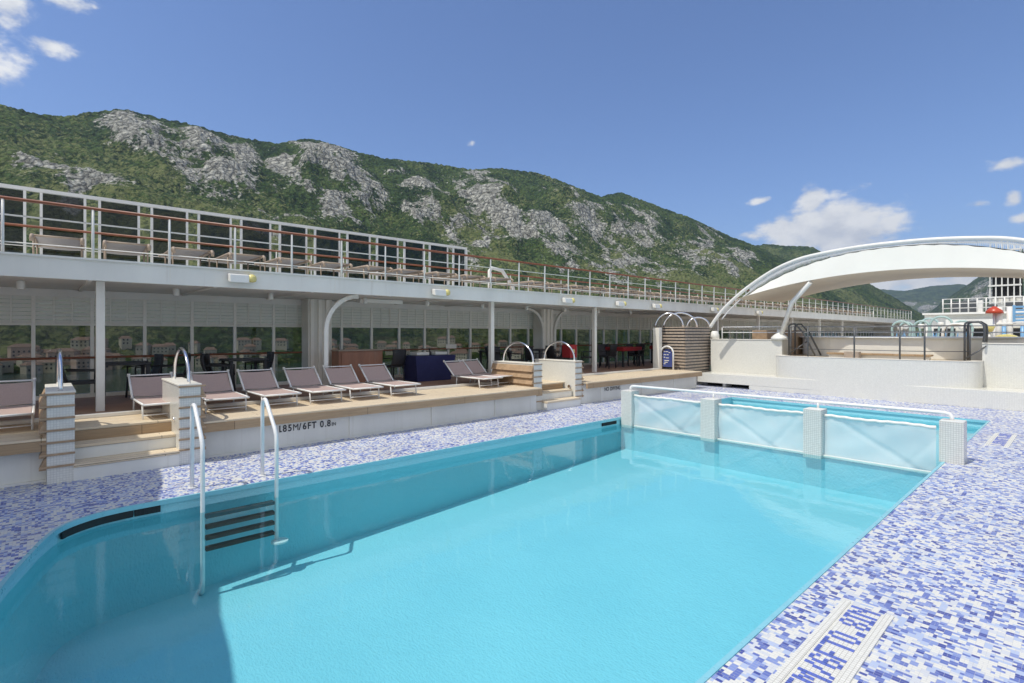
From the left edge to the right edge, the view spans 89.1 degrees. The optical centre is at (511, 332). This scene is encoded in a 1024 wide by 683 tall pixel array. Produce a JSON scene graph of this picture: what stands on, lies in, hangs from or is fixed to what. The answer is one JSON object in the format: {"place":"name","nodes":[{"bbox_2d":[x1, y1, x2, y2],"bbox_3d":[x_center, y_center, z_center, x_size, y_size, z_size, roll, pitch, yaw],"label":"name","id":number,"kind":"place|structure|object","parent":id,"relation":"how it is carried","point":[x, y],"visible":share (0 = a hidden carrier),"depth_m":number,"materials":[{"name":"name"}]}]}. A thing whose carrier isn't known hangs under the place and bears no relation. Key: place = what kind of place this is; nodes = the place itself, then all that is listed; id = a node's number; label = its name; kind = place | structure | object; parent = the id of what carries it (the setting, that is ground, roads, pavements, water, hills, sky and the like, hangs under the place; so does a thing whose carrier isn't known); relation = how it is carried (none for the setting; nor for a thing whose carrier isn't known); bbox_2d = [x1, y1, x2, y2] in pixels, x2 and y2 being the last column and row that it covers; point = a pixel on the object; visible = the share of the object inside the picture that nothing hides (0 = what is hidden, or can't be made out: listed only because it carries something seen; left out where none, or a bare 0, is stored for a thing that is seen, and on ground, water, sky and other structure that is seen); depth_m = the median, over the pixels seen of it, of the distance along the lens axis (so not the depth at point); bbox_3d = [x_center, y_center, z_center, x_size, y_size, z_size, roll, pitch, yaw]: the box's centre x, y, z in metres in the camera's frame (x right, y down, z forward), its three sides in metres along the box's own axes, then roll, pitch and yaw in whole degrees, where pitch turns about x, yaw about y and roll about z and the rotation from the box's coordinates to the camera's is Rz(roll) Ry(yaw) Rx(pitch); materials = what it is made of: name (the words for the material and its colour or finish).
{"place":"outdoors","nodes":[
{"label":"outdoors","id":0,"kind":"place"},
{"bbox_2d":[75,412,170,430],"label":"sun deck","id":1,"kind":"structure","parent":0,"point":[106,422],"depth_m":7.79,"materials":[{"name":"brown wood"}]},
{"bbox_2d":[159,353,190,377],"bbox_3d":[-7.104,0.881,10.961,0.577,0.882,0.516,0,0,-32],"label":"rattan chair","id":2,"kind":"object","parent":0,"point":[183,374],"visible":0.56,"depth_m":10.87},
{"bbox_2d":[0,368,658,425],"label":"deck kerb","id":3,"kind":"structure","parent":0,"point":[80,416],"depth_m":9.98,"materials":[{"name":"white paint"}]},
{"bbox_2d":[0,357,710,420],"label":"covered floor","id":4,"kind":"structure","parent":0,"point":[86,405],"depth_m":10.81,"materials":[{"name":"brown wood"}]},
{"bbox_2d":[63,368,94,388],"bbox_3d":[-7.878,0.881,9.459,0.577,0.882,0.516,0,0,-42],"label":"rattan chair","id":5,"kind":"object","parent":4,"relation":"on","point":[78,382],"visible":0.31,"depth_m":9.33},
{"bbox_2d":[95,281,104,411],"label":"support column","id":6,"kind":"structure","parent":4,"relation":"on","point":[99,346],"depth_m":8.75,"materials":[{"name":"metal"}]},
{"bbox_2d":[105,361,151,403],"bbox_3d":[-7.567,0.945,10.146,0.800,0.750,0.800,0,0,-42],"label":"dining table","id":7,"kind":"object","parent":4,"relation":"on","point":[144,363],"visible":0.44,"depth_m":10.05,"materials":[{"name":"grey wood"}]},
{"bbox_2d":[125,354,163,397],"bbox_3d":[-7.551,0.881,10.710,0.516,0.882,0.577,0,0,38],"label":"rattan chair","id":8,"kind":"object","parent":4,"relation":"on","point":[158,361],"visible":0.62,"depth_m":10.76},
{"bbox_2d":[127,372,172,419],"bbox_3d":[-5.833,1.011,8.584,0.668,0.622,1.591,0,0,-43],"label":"sun lounger","id":9,"kind":"object","parent":4,"relation":"on","point":[146,391],"visible":0.66,"depth_m":8.85,"materials":[{"name":"fabric"}]},
{"bbox_2d":[200,354,231,385],"bbox_3d":[-6.185,0.881,10.868,0.577,0.882,0.516,0,0,-32],"label":"rattan chair","id":10,"kind":"object","parent":4,"relation":"on","point":[209,365],"visible":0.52,"depth_m":10.65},
{"bbox_2d":[202,353,235,390],"bbox_3d":[-6.402,0.881,11.331,0.516,0.882,0.577,0,0,43],"label":"rattan chair","id":11,"kind":"object","parent":4,"relation":"on","point":[207,361],"visible":0.48,"depth_m":11.13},
{"bbox_2d":[219,357,268,383],"bbox_3d":[-5.973,0.945,11.589,0.800,0.750,0.800,0,0,-42],"label":"dining table","id":12,"kind":"object","parent":4,"relation":"on","point":[232,360],"visible":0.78,"depth_m":11.50,"materials":[{"name":"grey wood"}]},
{"bbox_2d":[244,351,273,387],"bbox_3d":[-5.915,0.881,12.181,0.577,0.882,0.516,0,0,-42],"label":"rattan chair","id":13,"kind":"object","parent":4,"relation":"on","point":[270,355],"visible":0.56,"depth_m":12.21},
{"bbox_2d":[302,295,358,393],"bbox_3d":[-4.535,0.223,12.650,0.805,2.195,2.662,0,0,-35],"label":"column casing","id":14,"kind":"object","parent":4,"relation":"on","point":[317,333],"depth_m":13.30,"materials":[{"name":"beige paint"}]},
{"bbox_2d":[331,349,383,383],"bbox_3d":[-4.012,0.875,13.520,1.240,0.890,0.490,0,0,-42],"label":"wooden cabinet","id":15,"kind":"object","parent":4,"relation":"on","point":[353,357],"visible":0.67,"depth_m":13.29,"materials":[{"name":"brown wood"}]},
{"bbox_2d":[383,349,405,380],"bbox_3d":[-3.198,0.881,14.047,0.577,0.882,0.516,0,0,38],"label":"rattan chair","id":16,"kind":"object","parent":4,"relation":"on","point":[398,358],"visible":0.81,"depth_m":13.87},
{"bbox_2d":[402,354,455,381],"bbox_3d":[-2.364,0.970,14.620,1.317,0.700,0.847,0,0,-42],"label":"navy table","id":17,"kind":"object","parent":4,"relation":"on","point":[421,368],"visible":0.78,"depth_m":14.26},
{"bbox_2d":[0,287,873,400],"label":"window wall","id":18,"kind":"structure","parent":4,"relation":"on","point":[43,304],"depth_m":12.99,"materials":[{"name":"glass"}]},
{"bbox_2d":[0,251,914,323],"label":"deck","id":19,"kind":"structure","parent":18,"relation":"on","point":[79,274],"depth_m":10.97,"materials":[{"name":"paint"}]},
{"bbox_2d":[29,233,84,257],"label":"deck lounger","id":20,"kind":"object","parent":19,"relation":"on","point":[56,240],"visible":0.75,"depth_m":8.81,"materials":[{"name":"grey fabric"}]},
{"bbox_2d":[102,240,150,261],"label":"deck lounger","id":21,"kind":"object","parent":19,"relation":"on","point":[126,246],"visible":0.81,"depth_m":9.44,"materials":[{"name":"grey fabric"}]},
{"bbox_2d":[158,246,213,266],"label":"deck lounger","id":22,"kind":"object","parent":19,"relation":"on","point":[178,251],"visible":0.77,"depth_m":10.12,"materials":[{"name":"grey fabric"}]},
{"bbox_2d":[0,183,466,285],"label":"windscreen","id":23,"kind":"object","parent":19,"relation":"on","point":[14,233],"visible":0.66,"depth_m":12.28,"materials":[{"name":"white paint"}]},
{"bbox_2d":[207,252,265,270],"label":"deck lounger","id":24,"kind":"object","parent":19,"relation":"on","point":[240,257],"visible":0.71,"depth_m":10.77,"materials":[{"name":"grey fabric"}]},
{"bbox_2d":[228,273,256,282],"bbox_3d":[-5.020,-1.016,9.696,0.473,0.168,0.205,0,0,-42],"label":"floodlight","id":25,"kind":"object","parent":19,"relation":"attached to","point":[244,278],"visible":1,"depth_m":9.62,"materials":[{"name":"paint"}]},
{"bbox_2d":[254,257,311,273],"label":"deck lounger","id":26,"kind":"object","parent":19,"relation":"on","point":[284,261],"visible":0.77,"depth_m":11.42,"materials":[{"name":"grey fabric"}]},
{"bbox_2d":[298,261,352,276],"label":"deck lounger","id":27,"kind":"object","parent":19,"relation":"on","point":[330,265],"visible":0.81,"depth_m":12.02,"materials":[{"name":"grey fabric"}]},
{"bbox_2d":[332,265,392,279],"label":"deck lounger","id":28,"kind":"object","parent":19,"relation":"on","point":[367,268],"visible":0.73,"depth_m":12.63,"materials":[{"name":"grey fabric"}]},
{"bbox_2d":[358,299,402,304],"bbox_3d":[-3.387,-0.810,13.425,1.200,0.100,0.150,0,0,-42],"label":"tube light","id":29,"kind":"object","parent":19,"relation":"attached to","point":[380,301],"visible":0.93,"depth_m":13.40,"materials":[{"name":"paint"}]},
{"bbox_2d":[369,268,423,282],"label":"deck lounger","id":30,"kind":"object","parent":19,"relation":"on","point":[401,272],"visible":0.76,"depth_m":13.35,"materials":[{"name":"grey fabric"}]},
{"bbox_2d":[398,271,457,284],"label":"deck lounger","id":31,"kind":"object","parent":19,"relation":"on","point":[435,274],"visible":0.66,"depth_m":13.90,"materials":[{"name":"grey fabric"}]},
{"bbox_2d":[0,195,908,319],"bbox_3d":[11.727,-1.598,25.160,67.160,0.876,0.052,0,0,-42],"label":"railing","id":32,"kind":"object","parent":19,"relation":"on","point":[92,223],"visible":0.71,"depth_m":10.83,"materials":[{"name":"metal"}]},
{"bbox_2d":[430,274,486,286],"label":"deck lounger","id":33,"kind":"object","parent":19,"relation":"on","point":[465,277],"visible":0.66,"depth_m":14.61,"materials":[{"name":"grey fabric"}]},
{"bbox_2d":[460,277,513,288],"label":"deck lounger","id":34,"kind":"object","parent":19,"relation":"on","point":[495,279],"visible":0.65,"depth_m":15.24,"materials":[{"name":"grey fabric"}]},
{"bbox_2d":[496,280,549,291],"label":"deck lounger","id":35,"kind":"object","parent":19,"relation":"on","point":[531,282],"visible":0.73,"depth_m":16.27,"materials":[{"name":"grey fabric"}]},
{"bbox_2d":[458,358,512,385],"bbox_3d":[-0.695,1.011,13.614,0.668,0.622,1.591,0,0,-41],"label":"sun lounger","id":36,"kind":"object","parent":4,"relation":"on","point":[475,367],"visible":0.81,"depth_m":14.01,"materials":[{"name":"fabric"}]},
{"bbox_2d":[488,302,493,379],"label":"support column","id":37,"kind":"structure","parent":4,"relation":"on","point":[490,332],"depth_m":14.54,"materials":[{"name":"metal"}]},
{"bbox_2d":[527,308,568,358],"bbox_3d":[1.190,0.223,19.187,2.128,2.195,0.550,0,0,-42],"label":"column casing","id":38,"kind":"object","parent":4,"relation":"on","point":[544,330],"depth_m":19.02,"materials":[{"name":"beige paint"}]},
{"bbox_2d":[592,307,596,371],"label":"support column","id":39,"kind":"structure","parent":4,"relation":"on","point":[594,339],"depth_m":17.58,"materials":[{"name":"metal"}]},
{"bbox_2d":[597,344,615,368],"bbox_3d":[3.563,0.881,19.605,0.516,0.882,0.577,0,0,-42],"label":"rattan chair","id":40,"kind":"object","parent":4,"relation":"on","point":[602,351],"visible":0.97,"depth_m":19.64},
{"bbox_2d":[605,346,641,366],"bbox_3d":[4.428,0.938,20.736,1.240,0.765,0.940,0,0,-42],"label":"dining table","id":41,"kind":"object","parent":4,"relation":"on","point":[622,348],"visible":0.78,"depth_m":20.32,"materials":[{"name":"wood"}]},
{"bbox_2d":[869,324,913,335],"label":"end bulkhead","id":42,"kind":"object","parent":4,"relation":"on","point":[883,329],"visible":0.21,"depth_m":49.38,"materials":[{"name":"white paint"}]},
{"bbox_2d":[0,356,710,428],"bbox_3d":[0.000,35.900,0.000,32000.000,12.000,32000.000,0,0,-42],"label":"bay water","id":43,"kind":"structure","parent":0,"point":[116,379],"depth_m":374.65,"materials":[{"name":"liquid"}]},
{"bbox_2d":[201,383,541,423],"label":"sun deck","id":44,"kind":"structure","parent":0,"point":[252,411],"depth_m":9.88,"materials":[{"name":"brown wood"}]},
{"bbox_2d":[190,369,249,413],"bbox_3d":[-5.182,1.011,9.174,0.668,0.622,1.591,0,0,-40],"label":"sun lounger","id":45,"kind":"object","parent":44,"relation":"on","point":[217,387],"visible":0.77,"depth_m":9.54,"materials":[{"name":"fabric"}]},
{"bbox_2d":[236,368,301,405],"bbox_3d":[-4.566,1.011,9.732,0.668,0.622,1.591,0,0,-43],"label":"sun lounger","id":46,"kind":"object","parent":44,"relation":"on","point":[263,384],"visible":0.91,"depth_m":10.02,"materials":[{"name":"fabric"}]},
{"bbox_2d":[283,366,345,403],"bbox_3d":[-3.933,1.011,10.304,0.668,0.622,1.591,0,0,-42],"label":"sun lounger","id":47,"kind":"object","parent":44,"relation":"on","point":[306,380],"visible":0.97,"depth_m":10.59,"materials":[{"name":"fabric"}]},
{"bbox_2d":[322,364,383,400],"bbox_3d":[-3.337,1.011,10.844,0.668,0.622,1.591,0,0,-41],"label":"sun lounger","id":48,"kind":"object","parent":44,"relation":"on","point":[346,378],"visible":0.98,"depth_m":11.14,"materials":[{"name":"fabric"}]},
{"bbox_2d":[202,389,541,432],"bbox_3d":[-1.949,1.417,10.101,7.180,0.127,0.057,0,0,-42],"label":"sun deck edge board","id":49,"kind":"object","parent":44,"relation":"attached to","point":[229,425],"visible":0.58,"depth_m":9.32,"materials":[{"name":"brown wood"}]},
{"bbox_2d":[358,363,420,396],"bbox_3d":[-2.705,1.011,11.416,0.668,0.622,1.591,0,0,-43],"label":"sun lounger","id":50,"kind":"object","parent":44,"relation":"on","point":[378,375],"visible":0.94,"depth_m":11.68,"materials":[{"name":"fabric"}]},
{"bbox_2d":[443,359,502,387],"bbox_3d":[-0.991,1.011,13.036,0.668,0.622,1.591,0,0,-44],"label":"sun lounger","id":51,"kind":"object","parent":44,"relation":"on","point":[459,369],"visible":0.98,"depth_m":13.29,"materials":[{"name":"fabric"}]},
{"bbox_2d":[0,104,867,373],"bbox_3d":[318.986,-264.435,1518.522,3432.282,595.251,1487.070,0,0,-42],"label":"mountain","id":52,"kind":"structure","parent":0,"point":[499,213],"depth_m":1112.63,"materials":[{"name":"plant"}]},
{"bbox_2d":[0,361,13,373],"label":"shore house","id":53,"kind":"structure","parent":52,"relation":"on","point":[7,366],"depth_m":379.79,"materials":[{"name":"concrete"}]},
{"bbox_2d":[7,343,39,363],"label":"shore house","id":54,"kind":"structure","parent":52,"relation":"on","point":[14,350],"depth_m":404.27,"materials":[{"name":"concrete"}]},
{"bbox_2d":[20,361,43,373],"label":"shore house","id":55,"kind":"structure","parent":52,"relation":"on","point":[25,367],"depth_m":378.67,"materials":[{"name":"concrete"}]},
{"bbox_2d":[37,359,56,372],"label":"shore house","id":56,"kind":"structure","parent":52,"relation":"on","point":[49,366],"depth_m":391.28,"materials":[{"name":"concrete"}]},
{"bbox_2d":[57,348,80,365],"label":"shore house","id":57,"kind":"structure","parent":52,"relation":"on","point":[70,352],"depth_m":417.57,"materials":[{"name":"concrete"}]},
{"bbox_2d":[70,337,89,350],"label":"shore house","id":58,"kind":"structure","parent":52,"relation":"on","point":[78,343],"depth_m":445.76,"materials":[{"name":"concrete"}]},
{"bbox_2d":[71,355,94,368],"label":"shore house","id":59,"kind":"structure","parent":52,"relation":"on","point":[80,363],"depth_m":407.03,"materials":[{"name":"concrete"}]},
{"bbox_2d":[118,336,132,349],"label":"shore house","id":60,"kind":"structure","parent":52,"relation":"on","point":[125,342],"depth_m":471.20,"materials":[{"name":"concrete"}]},
{"bbox_2d":[151,344,169,354],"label":"shore house","id":61,"kind":"structure","parent":52,"relation":"on","point":[159,349],"depth_m":478.32,"materials":[{"name":"concrete"}]},
{"bbox_2d":[275,338,287,350],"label":"shore house","id":62,"kind":"structure","parent":52,"relation":"on","point":[281,343],"depth_m":543.68,"materials":[{"name":"concrete"}]},
{"bbox_2d":[0,383,1023,682],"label":"pool deck","id":63,"kind":"structure","parent":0,"point":[934,563],"depth_m":4.93,"materials":[{"name":"blue tile"}]},
{"bbox_2d":[0,452,45,487],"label":"sun deck riser","id":64,"kind":"object","parent":63,"relation":"on","point":[19,469],"visible":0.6,"depth_m":6.51,"materials":[{"name":"white paint"}]},
{"bbox_2d":[0,423,45,444],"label":"sun deck","id":65,"kind":"structure","parent":64,"relation":"on","point":[18,435],"depth_m":6.76,"materials":[{"name":"brown wood"}]},
{"bbox_2d":[0,378,35,429],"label":"sun lounger","id":66,"kind":"object","parent":65,"relation":"on","point":[16,399],"visible":0.99,"depth_m":7.78,"materials":[{"name":"fabric"}]},
{"bbox_2d":[0,441,45,455],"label":"sun deck edge board","id":67,"kind":"object","parent":65,"relation":"attached to","point":[20,448],"visible":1,"depth_m":6.36,"materials":[{"name":"brown wood"}]},
{"bbox_2d":[39,349,75,484],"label":"stair pillar","id":68,"kind":"structure","parent":63,"relation":"on","point":[57,416],"depth_m":6.60,"materials":[{"name":"white tile"}]},
{"bbox_2d":[74,422,179,480],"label":"deck steps","id":69,"kind":"structure","parent":63,"relation":"on","point":[102,452],"depth_m":7.24,"materials":[{"name":"white paint"}]},
{"bbox_2d":[161,347,205,464],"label":"stair pillar","id":70,"kind":"structure","parent":63,"relation":"on","point":[181,395],"depth_m":7.61,"materials":[{"name":"white tile"}]},
{"bbox_2d":[187,397,287,594],"bbox_3d":[-3.370,1.949,6.419,0.980,2.206,0.760,0,0,-42],"label":"pool ladder","id":71,"kind":"object","parent":63,"relation":"on","point":[277,540],"visible":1,"depth_m":6.26,"materials":[{"name":"white metal"}]},
{"bbox_2d":[204,395,536,458],"bbox_3d":[-2.082,1.627,10.249,7.180,0.546,0.090,0,0,-42],"label":"sun deck riser","id":72,"kind":"object","parent":63,"relation":"on","point":[230,442],"visible":0.54,"depth_m":9.56,"materials":[{"name":"white paint"}]},
{"bbox_2d":[0,399,984,682],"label":"pool basin","id":73,"kind":"object","parent":63,"relation":"in","point":[56,595],"visible":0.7,"depth_m":6.42,"materials":[{"name":"paint"}]},
{"bbox_2d":[60,511,132,538],"bbox_3d":[-4.328,1.985,5.414,0.108,0.070,0.671,0,0,21],"label":"overflow grille","id":74,"kind":"object","parent":73,"relation":"attached to","point":[92,523],"visible":1,"depth_m":5.43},
{"bbox_2d":[134,505,160,516],"bbox_3d":[-4.066,1.985,5.802,0.240,0.070,0.032,0,0,-42],"label":"overflow grille","id":75,"kind":"object","parent":73,"relation":"attached to","point":[146,511],"visible":1,"depth_m":5.79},
{"bbox_2d":[34,435,967,682],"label":"pool floor","id":76,"kind":"structure","parent":73,"relation":"in","point":[621,565],"depth_m":5.83,"materials":[{"name":"paint"}]},
{"bbox_2d":[621,385,966,502],"bbox_3d":[4.513,2.098,9.630,0.451,1.880,5.876,0,0,-44],"label":"pool divider","id":77,"kind":"object","parent":76,"relation":"on","point":[890,460],"visible":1,"depth_m":9.03,"materials":[{"name":"glass"}]},
{"bbox_2d":[0,397,989,682],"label":"pool coping","id":78,"kind":"object","parent":63,"relation":"on","point":[50,535],"visible":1,"depth_m":5.87,"materials":[{"name":"paint"}]},
{"bbox_2d":[491,341,542,409],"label":"stair pillar","id":79,"kind":"structure","parent":63,"relation":"on","point":[528,374],"depth_m":13.02,"materials":[{"name":"wood"}]},
{"bbox_2d":[534,341,583,403],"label":"stair pillar","id":80,"kind":"structure","parent":63,"relation":"on","point":[569,373],"depth_m":14.02,"materials":[{"name":"white tile"}]},
{"bbox_2d":[542,383,580,409],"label":"deck steps","id":81,"kind":"structure","parent":63,"relation":"on","point":[556,396],"depth_m":13.36,"materials":[{"name":"white paint"}]},
{"bbox_2d":[582,377,696,403],"bbox_3d":[4.133,1.627,16.038,6.145,0.546,0.090,0,0,-42],"label":"sun deck riser","id":82,"kind":"object","parent":63,"relation":"on","point":[591,395],"visible":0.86,"depth_m":15.67,"materials":[{"name":"white paint"}]},
{"bbox_2d":[582,369,701,383],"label":"sun deck","id":83,"kind":"structure","parent":82,"relation":"on","point":[589,379],"depth_m":16.15,"materials":[{"name":"brown wood"}]},
{"bbox_2d":[586,372,701,388],"bbox_3d":[4.266,1.417,15.890,6.145,0.127,0.057,0,0,-42],"label":"sun deck edge board","id":84,"kind":"object","parent":83,"relation":"attached to","point":[620,382],"visible":1,"depth_m":15.45,"materials":[{"name":"brown wood"}]},
{"bbox_2d":[653,328,661,368],"bbox_3d":[5.302,0.565,18.951,0.200,1.510,0.260,0,0,-42],"label":"white post","id":85,"kind":"object","parent":83,"relation":"on","point":[657,339],"visible":0.76,"depth_m":18.87,"materials":[{"name":"paint"}]},
{"bbox_2d":[661,346,673,369],"bbox_3d":[5.591,0.885,18.714,0.110,0.870,0.560,0,0,-42],"label":"arched sign","id":86,"kind":"object","parent":85,"relation":"attached to","point":[668,357],"visible":0.98,"depth_m":18.71,"materials":[{"name":"blue metal"}]},
{"bbox_2d":[766,599,893,682],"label":"depth marking","id":87,"kind":"object","parent":63,"relation":"on","point":[838,644],"visible":1,"depth_m":3.12,"materials":[{"name":"beige tile"}]},
{"bbox_2d":[697,339,1023,411],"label":"whirlpool platform","id":88,"kind":"structure","parent":63,"relation":"on","point":[993,378],"depth_m":14.78,"materials":[{"name":"white tile"}]},
{"bbox_2d":[752,330,804,354],"bbox_3d":[10.005,0.339,19.567,0.700,0.878,1.620,0,0,-42],"label":"timber locker","id":89,"kind":"object","parent":88,"relation":"on","point":[770,335],"visible":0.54,"depth_m":19.05,"materials":[{"name":"brown wood"}]},
{"bbox_2d":[788,323,821,355],"bbox_3d":[9.840,0.213,17.477,0.604,1.076,0.849,0,0,-42],"label":"looped handrail","id":90,"kind":"object","parent":88,"relation":"on","point":[799,328],"visible":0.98,"depth_m":17.56,"materials":[{"name":"grey metal"}]},
{"bbox_2d":[709,236,1023,339],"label":"arch canopy","id":91,"kind":"object","parent":88,"relation":"on","point":[939,258],"visible":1,"depth_m":15.36,"materials":[{"name":"white paint"}]},
{"bbox_2d":[722,325,1023,338],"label":"railing","id":92,"kind":"object","parent":88,"relation":"on","point":[880,332],"visible":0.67,"depth_m":17.75,"materials":[{"name":"white metal"}]},
{"bbox_2d":[790,325,970,360],"bbox_3d":[10.535,0.270,15.406,0.744,0.960,4.544,0,0,-42],"label":"parapet railing","id":93,"kind":"object","parent":88,"relation":"on","point":[899,331],"visible":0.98,"depth_m":14.68,"materials":[{"name":"grey metal"}]},
{"bbox_2d":[800,336,1023,359],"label":"whirlpool","id":94,"kind":"object","parent":88,"relation":"on","point":[909,344],"visible":0.81,"depth_m":15.38,"materials":[{"name":"beige paint"}]},
{"bbox_2d":[963,321,988,360],"bbox_3d":[12.567,0.212,14.018,0.604,1.076,0.538,0,0,-42],"label":"looped handrail","id":95,"kind":"object","parent":88,"relation":"on","point":[985,332],"visible":0.94,"depth_m":14.00,"materials":[{"name":"grey metal"}]},
{"bbox_2d":[985,305,1023,336],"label":"play tower","id":96,"kind":"structure","parent":88,"relation":"on","point":[998,312],"depth_m":18.82,"materials":[{"name":"white paint"}]},
{"bbox_2d":[985,433,1016,447],"bbox_3d":[8.700,1.894,9.239,1.540,0.012,0.300,0,0,-42],"label":"depth marking","id":97,"kind":"object","parent":63,"relation":"on","point":[1001,440],"visible":1,"depth_m":9.17,"materials":[{"name":"beige tile"}]},
{"bbox_2d":[0,0,1023,290],"label":"sky","id":98,"kind":"structure","parent":0,"point":[823,125],"materials":[{"name":"blue"}]},
{"bbox_2d":[562,344,576,359],"bbox_3d":[1.930,0.855,17.423,0.350,0.930,0.360,0,0,-42],"label":"red case","id":99,"kind":"object","parent":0,"point":[567,353],"visible":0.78,"depth_m":17.33,"materials":[{"name":"fabric"}]},
{"bbox_2d":[658,327,710,383],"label":"slatted tower","id":100,"kind":"structure","parent":0,"point":[690,346],"depth_m":18.97,"materials":[{"name":"brown wood"}]},
{"bbox_2d":[755,244,924,335],"bbox_3d":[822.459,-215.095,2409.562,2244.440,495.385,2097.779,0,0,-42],"label":"wooded hill","id":101,"kind":"structure","parent":0,"point":[870,295],"depth_m":2197.98,"materials":[{"name":"plant"}]},
{"bbox_2d":[880,284,965,312],"bbox_3d":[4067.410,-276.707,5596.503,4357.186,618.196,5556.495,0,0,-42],"label":"mountain","id":102,"kind":"structure","parent":0,"point":[928,299],"depth_m":6031.61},
{"bbox_2d":[930,248,1023,312],"bbox_3d":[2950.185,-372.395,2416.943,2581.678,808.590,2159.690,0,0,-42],"label":"mountain","id":103,"kind":"structure","parent":0,"point":[978,287],"depth_m":3108.92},
{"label":"play deck","id":104,"kind":"structure","parent":0,"visible":0},
{"bbox_2d":[922,296,1023,336],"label":"forward superstructure","id":105,"kind":"object","parent":104,"relation":"on","point":[968,310],"visible":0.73,"depth_m":33.31,"materials":[{"name":"white paint"}]},
{"bbox_2d":[988,241,1022,303],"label":"funnel","id":106,"kind":"object","parent":105,"relation":"on","point":[1007,288],"visible":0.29,"depth_m":35.60,"materials":[{"name":"white paint"}]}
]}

